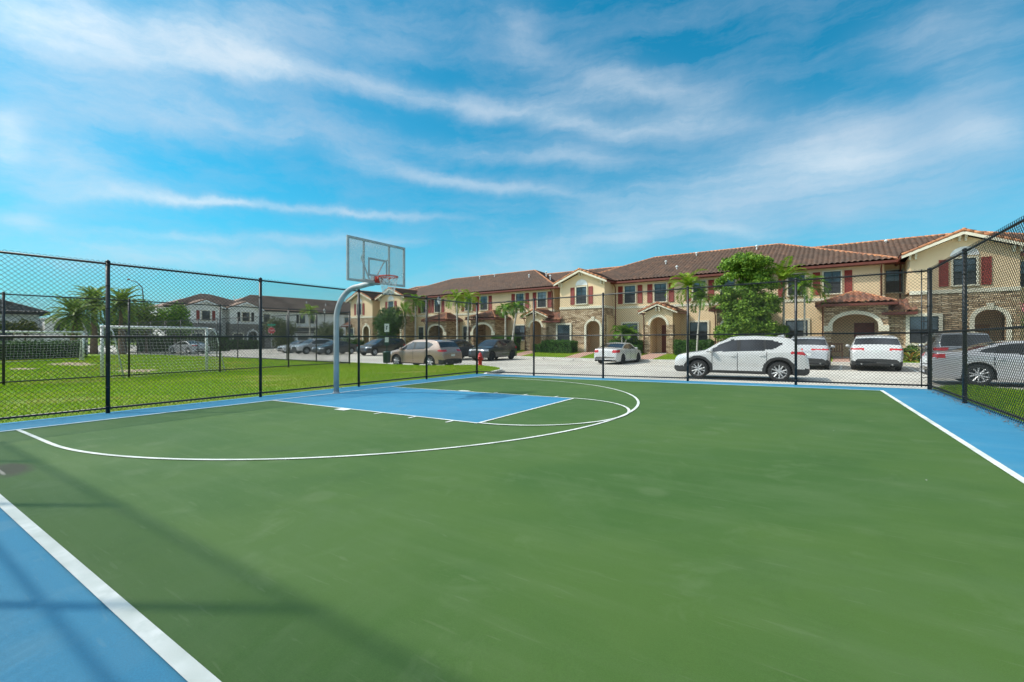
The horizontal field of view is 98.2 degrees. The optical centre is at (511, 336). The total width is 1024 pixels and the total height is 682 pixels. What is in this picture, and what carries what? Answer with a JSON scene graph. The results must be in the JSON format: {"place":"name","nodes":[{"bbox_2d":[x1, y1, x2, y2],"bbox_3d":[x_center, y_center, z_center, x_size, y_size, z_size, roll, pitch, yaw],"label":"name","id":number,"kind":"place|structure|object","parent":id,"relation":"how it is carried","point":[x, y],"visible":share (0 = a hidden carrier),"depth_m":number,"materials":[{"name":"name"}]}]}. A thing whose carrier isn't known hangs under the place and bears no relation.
{"place":"outdoors","nodes":[
{"label":"outdoors","id":0,"kind":"place"},
{"bbox_2d":[0,354,499,422],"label":"lawn","id":1,"kind":"structure","parent":0,"point":[166,404],"depth_m":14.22,"materials":[{"name":"green plant"}]},
{"bbox_2d":[0,331,83,361],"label":"soccer goal","id":2,"kind":"object","parent":1,"relation":"on","point":[53,340],"visible":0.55,"depth_m":28.89,"materials":[{"name":"white paint"}]},
{"bbox_2d":[0,339,88,359],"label":"hedge","id":3,"kind":"object","parent":1,"relation":"on","point":[40,350],"visible":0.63,"depth_m":31.29,"materials":[{"name":"green plant"}]},
{"bbox_2d":[42,294,104,340],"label":"date palm","id":4,"kind":"object","parent":1,"relation":"on","point":[72,316],"visible":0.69,"depth_m":41.83,"materials":[{"name":"green plant"}]},
{"bbox_2d":[52,362,94,365],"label":"bare soil","id":5,"kind":"structure","parent":1,"relation":"on","point":[73,364],"depth_m":25.36,"materials":[{"name":"beige soil"}]},
{"bbox_2d":[117,369,156,372],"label":"bare soil","id":6,"kind":"structure","parent":1,"relation":"on","point":[125,371],"depth_m":20.87,"materials":[{"name":"beige soil"}]},
{"bbox_2d":[115,299,170,351],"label":"broadleaf tree","id":7,"kind":"object","parent":1,"relation":"on","point":[146,319],"visible":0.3,"depth_m":49.97,"materials":[{"name":"green plant"}]},
{"bbox_2d":[100,325,224,377],"bbox_3d":[-14.619,0.602,18.840,0.783,2.075,4.180,0,0,33],"label":"soccer goal","id":8,"kind":"object","parent":1,"relation":"on","point":[154,327],"visible":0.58,"depth_m":18.50,"materials":[{"name":"white paint"}]},
{"bbox_2d":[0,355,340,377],"bbox_3d":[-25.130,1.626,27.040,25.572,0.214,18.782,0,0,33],"label":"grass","id":9,"kind":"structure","parent":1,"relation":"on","point":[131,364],"depth_m":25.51,"materials":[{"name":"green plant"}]},
{"bbox_2d":[0,292,349,384],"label":"chain link fence","id":10,"kind":"object","parent":1,"relation":"on","point":[62,378],"visible":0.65,"depth_m":17.89,"materials":[{"name":"black metal"}]},
{"bbox_2d":[120,312,348,363],"bbox_3d":[-24.834,0.130,35.642,36.605,3.215,0.083,0,0,33],"label":"chain link fence","id":11,"kind":"object","parent":1,"relation":"on","point":[248,317],"visible":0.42,"depth_m":32.63,"materials":[{"name":"black metal"}]},
{"bbox_2d":[0,374,1023,681],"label":"court slab","id":12,"kind":"structure","parent":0,"point":[58,622],"depth_m":2.36,"materials":[{"name":"paint"}]},
{"bbox_2d":[0,249,477,421],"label":"chain link fence","id":13,"kind":"object","parent":12,"relation":"on","point":[107,337],"visible":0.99,"depth_m":10.47,"materials":[{"name":"black metal"}]},
{"bbox_2d":[277,387,570,422],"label":"court lane","id":14,"kind":"structure","parent":12,"relation":"on","point":[477,407],"depth_m":9.90,"materials":[{"name":"blue paint"}]},
{"bbox_2d":[332,235,404,393],"bbox_3d":[-3.845,-0.424,11.255,2.037,3.963,1.582,0,0,2],"label":"basketball hoop","id":15,"kind":"object","parent":14,"relation":"on","point":[377,279],"visible":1,"depth_m":11.51,"materials":[{"name":"metal"}]},
{"bbox_2d":[0,376,1023,681],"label":"court green coat","id":16,"kind":"object","parent":12,"relation":"on","point":[688,532],"visible":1,"depth_m":2.99,"materials":[{"name":"green paint"}]},
{"bbox_2d":[0,376,1023,681],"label":"court lines","id":17,"kind":"object","parent":16,"relation":"on","point":[170,652],"visible":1,"depth_m":2.65,"materials":[{"name":"paint"}]},
{"bbox_2d":[477,267,932,389],"bbox_3d":[4.539,-0.049,15.110,14.443,3.393,0.108,0,0,33],"label":"chain link fence","id":18,"kind":"object","parent":12,"relation":"on","point":[795,333],"visible":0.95,"depth_m":13.79,"materials":[{"name":"black metal"}]},
{"bbox_2d":[920,389,1023,430],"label":"leaf litter","id":19,"kind":"object","parent":12,"relation":"on","point":[975,409],"visible":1,"depth_m":8.14,"materials":[{"name":"plant"}]},
{"bbox_2d":[0,0,1023,335],"label":"sky","id":20,"kind":"structure","parent":0,"point":[244,138],"materials":[{"name":"blue"}]},
{"bbox_2d":[88,345,1023,388],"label":"road","id":21,"kind":"structure","parent":0,"point":[666,366],"depth_m":22.18,"materials":[{"name":"grey asphalt"}]},
{"bbox_2d":[6,318,42,341],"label":"broadleaf tree","id":22,"kind":"object","parent":21,"relation":"on","point":[21,324],"visible":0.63,"depth_m":45.19,"materials":[{"name":"green plant"}]},
{"bbox_2d":[0,299,87,353],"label":"house","id":23,"kind":"structure","parent":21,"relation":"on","point":[25,317],"depth_m":47.08,"materials":[{"name":"white paint"}]},
{"bbox_2d":[64,285,118,353],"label":"date palm","id":24,"kind":"object","parent":21,"relation":"on","point":[93,301],"visible":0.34,"depth_m":47.68,"materials":[{"name":"green plant"}]},
{"bbox_2d":[92,285,154,353],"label":"date palm","id":25,"kind":"object","parent":21,"relation":"on","point":[122,296],"visible":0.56,"depth_m":45.76,"materials":[{"name":"green plant"}]},
{"bbox_2d":[98,313,161,350],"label":"broadleaf tree","id":26,"kind":"object","parent":21,"relation":"on","point":[116,334],"visible":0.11,"depth_m":52.93,"materials":[{"name":"green plant"}]},
{"bbox_2d":[148,302,193,344],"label":"broadleaf tree","id":27,"kind":"object","parent":21,"relation":"on","point":[176,314],"visible":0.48,"depth_m":50.83,"materials":[{"name":"green plant"}]},
{"bbox_2d":[136,334,229,351],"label":"hedge","id":28,"kind":"object","parent":21,"relation":"on","point":[222,345],"visible":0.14,"depth_m":54.15,"materials":[{"name":"green plant"}]},
{"bbox_2d":[169,341,209,353],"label":"parked car","id":29,"kind":"object","parent":21,"relation":"on","point":[193,346],"visible":0.34,"depth_m":48.15,"materials":[{"name":"metal"}]},
{"bbox_2d":[227,339,258,349],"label":"hedge","id":30,"kind":"object","parent":21,"relation":"on","point":[242,347],"visible":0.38,"depth_m":64.94,"materials":[{"name":"green plant"}]},
{"bbox_2d":[147,293,350,347],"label":"townhouse row","id":31,"kind":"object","parent":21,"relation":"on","point":[292,303],"visible":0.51,"depth_m":70.82,"materials":[{"name":"white paint"}]},
{"bbox_2d":[201,310,210,320],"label":"window","id":32,"kind":"structure","parent":31,"relation":"in","point":[202,317],"depth_m":64.76,"materials":[{"name":"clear glass"}]},
{"bbox_2d":[242,312,249,321],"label":"window","id":33,"kind":"structure","parent":31,"relation":"in","point":[243,313],"depth_m":68.98,"materials":[{"name":"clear glass"}]},
{"bbox_2d":[262,317,299,350],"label":"broadleaf tree","id":34,"kind":"object","parent":21,"relation":"on","point":[275,320],"visible":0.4,"depth_m":58.33,"materials":[{"name":"green plant"}]},
{"bbox_2d":[277,340,304,352],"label":"parked car","id":35,"kind":"object","parent":21,"relation":"on","point":[290,344],"visible":0.12,"depth_m":50.72,"materials":[{"name":"metal"}]},
{"bbox_2d":[290,338,331,353],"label":"parked car","id":36,"kind":"object","parent":21,"relation":"on","point":[301,345],"visible":0.36,"depth_m":47.73,"materials":[{"name":"metal"}]},
{"bbox_2d":[315,341,357,354],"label":"parked car","id":37,"kind":"object","parent":21,"relation":"on","point":[340,351],"visible":0.4,"depth_m":47.09,"materials":[{"name":"metal"}]},
{"bbox_2d":[356,338,404,355],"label":"parked car","id":38,"kind":"object","parent":21,"relation":"on","point":[394,345],"visible":0.66,"depth_m":44.38,"materials":[{"name":"metal"}]},
{"bbox_2d":[383,323,390,363],"bbox_3d":[-7.688,0.489,27.215,0.490,2.600,0.490,0,0,-16],"label":"pet waste station","id":39,"kind":"object","parent":21,"relation":"on","point":[386,342],"visible":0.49,"depth_m":27.09,"materials":[{"name":"green plastic"}]},
{"bbox_2d":[390,339,461,364],"bbox_3d":[-5.437,1.016,27.398,4.753,1.718,2.242,0,0,33],"label":"parked car","id":40,"kind":"object","parent":21,"relation":"on","point":[400,356],"visible":0.63,"depth_m":26.35,"materials":[{"name":"metal"}]},
{"bbox_2d":[437,296,440,339],"bbox_3d":[-6.201,-0.821,37.664,0.351,5.320,0.351,0,0,-34],"label":"lantern post","id":41,"kind":"object","parent":21,"relation":"on","point":[439,316],"visible":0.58,"depth_m":37.64,"materials":[{"name":"black metal"}]},
{"bbox_2d":[444,339,475,357],"bbox_3d":[-4.526,1.033,36.571,2.198,1.684,4.600,0,0,37],"label":"parked car","id":42,"kind":"object","parent":21,"relation":"on","point":[458,341],"visible":0.2,"depth_m":35.94,"materials":[{"name":"metal"}]},
{"bbox_2d":[468,339,516,360],"bbox_3d":[-1.511,1.033,35.977,2.198,1.684,4.500,0,0,35],"label":"parked car","id":43,"kind":"object","parent":21,"relation":"on","point":[496,346],"visible":0.69,"depth_m":35.23,"materials":[{"name":"metal"}]},
{"bbox_2d":[594,342,640,363],"bbox_3d":[7.494,1.122,31.057,2.140,1.439,4.600,0,0,37],"label":"parked car","id":44,"kind":"object","parent":21,"relation":"on","point":[610,353],"visible":0.78,"depth_m":29.67,"materials":[{"name":"metal"}]},
{"bbox_2d":[492,358,917,371],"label":"bay lines","id":45,"kind":"object","parent":21,"relation":"on","point":[673,365],"visible":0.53,"depth_m":23.98,"materials":[{"name":"paint"}]},
{"bbox_2d":[504,374,915,388],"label":"court edge kerb","id":46,"kind":"structure","parent":21,"relation":"on","point":[682,380],"depth_m":14.96,"materials":[{"name":"concrete"}]},
{"bbox_2d":[503,356,919,365],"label":"kerb","id":47,"kind":"structure","parent":21,"relation":"on","point":[835,363],"depth_m":32.00,"materials":[{"name":"concrete"}]},
{"bbox_2d":[674,335,809,379],"bbox_3d":[9.190,0.803,18.010,4.717,1.772,2.264,0,0,29],"label":"parked car","id":48,"kind":"object","parent":21,"relation":"on","point":[764,358],"visible":0.83,"depth_m":17.03,"materials":[{"name":"metal"}]},
{"bbox_2d":[791,336,834,368],"bbox_3d":[15.972,0.798,23.794,2.198,1.691,4.580,0,0,37],"label":"parked car","id":49,"kind":"object","parent":21,"relation":"on","point":[814,342],"visible":0.48,"depth_m":21.92,"materials":[{"name":"metal"}]},
{"bbox_2d":[846,335,903,370],"bbox_3d":[18.127,0.753,22.209,2.276,1.684,4.730,0,0,37],"label":"parked car","id":50,"kind":"object","parent":21,"relation":"on","point":[873,346],"visible":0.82,"depth_m":20.49,"materials":[{"name":"metal"}]},
{"bbox_2d":[919,332,992,357],"bbox_3d":[20.608,0.663,20.650,2.316,1.760,4.900,0,0,37],"label":"parked car","id":51,"kind":"object","parent":21,"relation":"on","point":[924,345],"visible":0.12,"depth_m":19.05,"materials":[{"name":"metal"}]},
{"bbox_2d":[919,340,1023,385],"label":"parked car","id":52,"kind":"object","parent":21,"relation":"on","point":[924,361],"visible":0.37,"depth_m":13.83,"materials":[{"name":"metal"}]},
{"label":"kerb","id":53,"kind":"structure","parent":21,"relation":"on","visible":0},
{"bbox_2d":[928,216,1023,424],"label":"chain link fence","id":54,"kind":"object","parent":53,"relation":"on","point":[963,330],"visible":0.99,"depth_m":8.07,"materials":[{"name":"black metal"}]},
{"bbox_2d":[567,351,593,357],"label":"brick path","id":55,"kind":"structure","parent":0,"point":[577,354],"depth_m":37.44,"materials":[{"name":"brick"}]},
{"bbox_2d":[641,354,663,358],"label":"brick path","id":56,"kind":"structure","parent":0,"point":[651,356],"depth_m":33.82,"materials":[{"name":"pink brick"}]},
{"bbox_2d":[517,350,919,362],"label":"front lawn","id":57,"kind":"structure","parent":0,"point":[536,355],"depth_m":37.43,"materials":[{"name":"green plant"}]},
{"bbox_2d":[301,304,316,338],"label":"palm tree","id":58,"kind":"object","parent":57,"relation":"on","point":[312,308],"visible":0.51,"depth_m":59.99,"materials":[{"name":"green plant"}]},
{"bbox_2d":[314,321,344,340],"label":"broadleaf tree","id":59,"kind":"object","parent":57,"relation":"on","point":[328,329],"visible":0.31,"depth_m":57.71,"materials":[{"name":"green plant"}]},
{"bbox_2d":[342,333,357,343],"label":"flowering shrub","id":60,"kind":"object","parent":57,"relation":"on","point":[352,341],"visible":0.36,"depth_m":56.16,"materials":[{"name":"green plant"}]},
{"bbox_2d":[371,303,408,338],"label":"broadleaf tree","id":61,"kind":"object","parent":57,"relation":"on","point":[394,326],"visible":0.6,"depth_m":49.40,"materials":[{"name":"green plant"}]},
{"bbox_2d":[390,302,416,343],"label":"palm tree","id":62,"kind":"object","parent":57,"relation":"on","point":[402,305],"visible":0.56,"depth_m":50.63,"materials":[{"name":"green plant"}]},
{"bbox_2d":[401,293,428,339],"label":"palm tree","id":63,"kind":"object","parent":57,"relation":"on","point":[419,302],"visible":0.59,"depth_m":50.64,"materials":[{"name":"green plant"}]},
{"bbox_2d":[441,289,469,338],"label":"palm tree","id":64,"kind":"object","parent":57,"relation":"on","point":[458,298],"visible":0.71,"depth_m":46.10,"materials":[{"name":"green plant"}]},
{"bbox_2d":[457,289,482,340],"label":"palm tree","id":65,"kind":"object","parent":57,"relation":"on","point":[469,297],"visible":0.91,"depth_m":45.67,"materials":[{"name":"green plant"}]},
{"bbox_2d":[491,334,521,350],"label":"hedge","id":66,"kind":"object","parent":57,"relation":"on","point":[519,342],"visible":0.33,"depth_m":43.08,"materials":[{"name":"green plant"}]},
{"bbox_2d":[496,304,517,339],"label":"palm tree","id":67,"kind":"object","parent":57,"relation":"on","point":[502,312],"visible":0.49,"depth_m":42.64,"materials":[{"name":"green plant"}]},
{"bbox_2d":[503,300,530,341],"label":"palm tree","id":68,"kind":"object","parent":57,"relation":"on","point":[517,305],"visible":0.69,"depth_m":40.97,"materials":[{"name":"green plant"}]},
{"bbox_2d":[532,343,541,352],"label":"hedge","id":69,"kind":"object","parent":57,"relation":"on","point":[538,351],"visible":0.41,"depth_m":40.74,"materials":[{"name":"green plant"}]},
{"bbox_2d":[541,339,577,352],"bbox_3d":[4.282,0.863,40.015,3.388,1.338,1.678,0,0,37],"label":"hedge","id":70,"kind":"object","parent":57,"relation":"on","point":[559,347],"visible":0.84,"depth_m":39.46,"materials":[{"name":"green plant"}]},
{"bbox_2d":[608,339,642,352],"bbox_3d":[9.645,0.852,37.347,3.072,1.294,1.316,0,0,37],"label":"hedge","id":71,"kind":"object","parent":57,"relation":"on","point":[631,342],"visible":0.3,"depth_m":36.66,"materials":[{"name":"green plant"}]},
{"bbox_2d":[610,323,641,342],"bbox_3d":[9.377,0.189,36.801,2.677,2.714,2.598,0,0,33],"label":"palm tree","id":72,"kind":"object","parent":57,"relation":"on","point":[631,329],"visible":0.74,"depth_m":36.51,"materials":[{"name":"green plant"}]},
{"bbox_2d":[341,227,1023,358],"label":"townhouse row","id":73,"kind":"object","parent":57,"relation":"on","point":[915,253],"visible":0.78,"depth_m":35.58,"materials":[{"name":"beige paint"}]},
{"bbox_2d":[418,326,424,339],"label":"window","id":74,"kind":"structure","parent":73,"relation":"in","point":[419,327],"depth_m":55.16,"materials":[{"name":"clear glass"}]},
{"bbox_2d":[434,300,440,312],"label":"window","id":75,"kind":"structure","parent":73,"relation":"in","point":[435,304],"depth_m":53.58,"materials":[{"name":"clear glass"}]},
{"bbox_2d":[462,325,466,340],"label":"window","id":76,"kind":"structure","parent":73,"relation":"in","point":[465,338],"depth_m":50.83,"materials":[{"name":"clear glass"}]},
{"bbox_2d":[479,295,487,310],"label":"window","id":77,"kind":"structure","parent":73,"relation":"in","point":[484,299],"depth_m":49.04,"materials":[{"name":"clear glass"}]},
{"bbox_2d":[513,324,525,340],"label":"window","id":78,"kind":"structure","parent":73,"relation":"in","point":[519,326],"depth_m":46.11,"materials":[{"name":"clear glass"}]},
{"bbox_2d":[515,293,524,308],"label":"window","id":79,"kind":"structure","parent":73,"relation":"in","point":[518,296],"depth_m":46.11,"materials":[{"name":"clear glass"}]},
{"bbox_2d":[536,291,546,307],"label":"window","id":80,"kind":"structure","parent":73,"relation":"in","point":[542,294],"depth_m":44.48,"materials":[{"name":"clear glass"}]},
{"bbox_2d":[556,323,571,339],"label":"window","id":81,"kind":"structure","parent":73,"relation":"in","point":[558,331],"depth_m":40.90,"materials":[{"name":"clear glass"}]},
{"bbox_2d":[575,286,587,304],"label":"window","id":82,"kind":"structure","parent":73,"relation":"in","point":[579,290],"depth_m":39.84,"materials":[{"name":"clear glass"}]},
{"bbox_2d":[623,285,636,303],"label":"window","id":83,"kind":"structure","parent":73,"relation":"in","point":[627,288],"depth_m":39.00,"materials":[{"name":"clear glass"}]},
{"bbox_2d":[621,322,638,339],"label":"window","id":84,"kind":"structure","parent":73,"relation":"in","point":[623,323],"depth_m":38.83,"materials":[{"name":"grey glass"}]},
{"bbox_2d":[653,282,667,302],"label":"window","id":85,"kind":"structure","parent":73,"relation":"in","point":[661,286],"depth_m":37.40,"materials":[{"name":"grey glass"}]},
{"bbox_2d":[662,325,665,352],"bbox_3d":[12.830,0.189,37.184,0.520,2.300,0.042,0,0,37],"label":"door","id":86,"kind":"structure","parent":73,"relation":"in","point":[663,330],"depth_m":37.19,"materials":[{"name":"wood"}]},
{"bbox_2d":[689,320,708,340],"bbox_3d":[14.954,-0.411,35.561,1.690,1.780,0.130,0,0,37],"label":"window","id":87,"kind":"structure","parent":73,"relation":"in","point":[694,328],"depth_m":35.54,"materials":[{"name":"grey glass"}]},
{"bbox_2d":[692,279,706,300],"bbox_3d":[15.007,-3.711,35.521,1.160,1.660,0.130,0,0,37],"label":"window","id":88,"kind":"structure","parent":73,"relation":"in","point":[705,280],"depth_m":35.47,"materials":[{"name":"grey glass"}]},
{"bbox_2d":[720,279,735,294],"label":"window","id":89,"kind":"structure","parent":73,"relation":"in","point":[729,282],"depth_m":34.24,"materials":[{"name":"grey glass"}]},
{"bbox_2d":[786,272,805,296],"bbox_3d":[20.265,-3.711,31.599,1.220,1.660,0.130,0,0,37],"label":"window","id":90,"kind":"structure","parent":73,"relation":"in","point":[803,276],"depth_m":31.74,"materials":[{"name":"grey glass"}]},
{"bbox_2d":[785,318,809,337],"bbox_3d":[20.272,-0.411,31.593,1.660,1.780,0.130,0,0,37],"label":"window","id":91,"kind":"structure","parent":73,"relation":"in","point":[800,322],"depth_m":31.56,"materials":[{"name":"grey glass"}]},
{"bbox_2d":[822,270,842,294],"bbox_3d":[21.919,-3.711,30.364,1.170,1.660,0.130,0,0,37],"label":"window","id":92,"kind":"structure","parent":73,"relation":"in","point":[834,273],"depth_m":30.33,"materials":[{"name":"grey glass"}]},
{"bbox_2d":[854,323,873,338],"bbox_3d":[23.319,0.214,29.360,1.050,2.250,0.042,0,0,37],"label":"door","id":93,"kind":"structure","parent":73,"relation":"in","point":[856,326],"depth_m":29.37,"materials":[{"name":"wood"}]},
{"bbox_2d":[884,268,903,293],"bbox_3d":[25.489,-3.691,29.572,1.060,1.640,0.130,0,0,37],"label":"window","id":94,"kind":"structure","parent":73,"relation":"in","point":[887,279],"depth_m":29.63,"materials":[{"name":"grey glass"}]},
{"bbox_2d":[905,313,942,345],"bbox_3d":[24.396,-0.406,26.258,1.670,1.930,0.130,0,0,37],"label":"window","id":95,"kind":"structure","parent":73,"relation":"in","point":[909,322],"depth_m":26.45,"materials":[{"name":"grey glass"}]},
{"bbox_2d":[950,256,979,286],"bbox_3d":[25.788,-3.711,25.241,1.170,1.680,0.130,0,0,37],"label":"window","id":96,"kind":"structure","parent":73,"relation":"in","point":[953,261],"depth_m":25.17,"materials":[{"name":"grey glass"}]},
{"bbox_2d":[1020,260,1023,287],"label":"window","id":97,"kind":"structure","parent":73,"relation":"in","point":[1021,260],"depth_m":26.16,"materials":[{"name":"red glass"}]},
{"bbox_2d":[665,268,707,350],"bbox_3d":[12.586,-1.560,31.918,3.059,6.490,2.765,0,0,33],"label":"palm tree","id":98,"kind":"object","parent":57,"relation":"on","point":[687,280],"visible":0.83,"depth_m":31.61,"materials":[{"name":"green plant"}]},
{"bbox_2d":[672,339,714,354],"bbox_3d":[13.627,0.825,33.249,2.962,1.371,1.333,0,0,37],"label":"hedge","id":99,"kind":"object","parent":57,"relation":"on","point":[677,346],"visible":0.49,"depth_m":33.01,"materials":[{"name":"green plant"}]},
{"bbox_2d":[682,288,717,350],"bbox_3d":[13.400,-0.938,31.329,2.369,5.230,2.541,0,0,-33],"label":"palm tree","id":100,"kind":"object","parent":57,"relation":"on","point":[700,295],"visible":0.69,"depth_m":31.37,"materials":[{"name":"green plant"}]},
{"bbox_2d":[710,250,789,340],"bbox_3d":[15.683,-2.048,29.338,4.669,7.418,3.849,0,0,33],"label":"broadleaf tree","id":101,"kind":"object","parent":57,"relation":"on","point":[745,268],"visible":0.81,"depth_m":28.56,"materials":[{"name":"green plant"}]},
{"bbox_2d":[769,256,819,336],"bbox_3d":[18.119,-1.819,29.424,3.612,6.770,3.060,0,0,-10],"label":"palm tree","id":102,"kind":"object","parent":57,"relation":"on","point":[781,273],"visible":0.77,"depth_m":29.10,"materials":[{"name":"green plant"}]},
{"bbox_2d":[778,275,831,335],"bbox_3d":[18.733,-1.180,28.347,2.956,5.518,2.761,0,0,33],"label":"palm tree","id":103,"kind":"object","parent":57,"relation":"on","point":[804,284],"visible":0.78,"depth_m":28.12,"materials":[{"name":"green plant"}]},
{"bbox_2d":[828,343,842,358],"bbox_3d":[20.308,0.894,28.142,1.110,0.950,0.500,0,0,37],"label":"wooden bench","id":104,"kind":"object","parent":57,"relation":"on","point":[836,344],"visible":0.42,"depth_m":28.08,"materials":[{"name":"brown wood"}]},
{"bbox_2d":[903,344,919,360],"bbox_3d":[22.906,0.950,25.813,1.609,1.112,1.281,0,0,37],"label":"hedge","id":105,"kind":"object","parent":57,"relation":"on","point":[911,346],"visible":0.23,"depth_m":25.37,"materials":[{"name":"green plant"}]},
{"bbox_2d":[903,351,919,361],"bbox_3d":[22.107,1.120,24.553,2.094,0.825,1.646,0,0,-24],"label":"strap leaf plant","id":106,"kind":"object","parent":57,"relation":"on","point":[908,357],"visible":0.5,"depth_m":24.47,"materials":[{"name":"green plant"}]},
{"bbox_2d":[832,358,849,361],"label":"brick path","id":107,"kind":"structure","parent":0,"point":[840,360],"depth_m":26.52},
{"bbox_2d":[934,384,1023,421],"bbox_3d":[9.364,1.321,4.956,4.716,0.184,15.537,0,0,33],"label":"grass","id":108,"kind":"structure","parent":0,"point":[994,397],"depth_m":9.58,"materials":[{"name":"green plant"}]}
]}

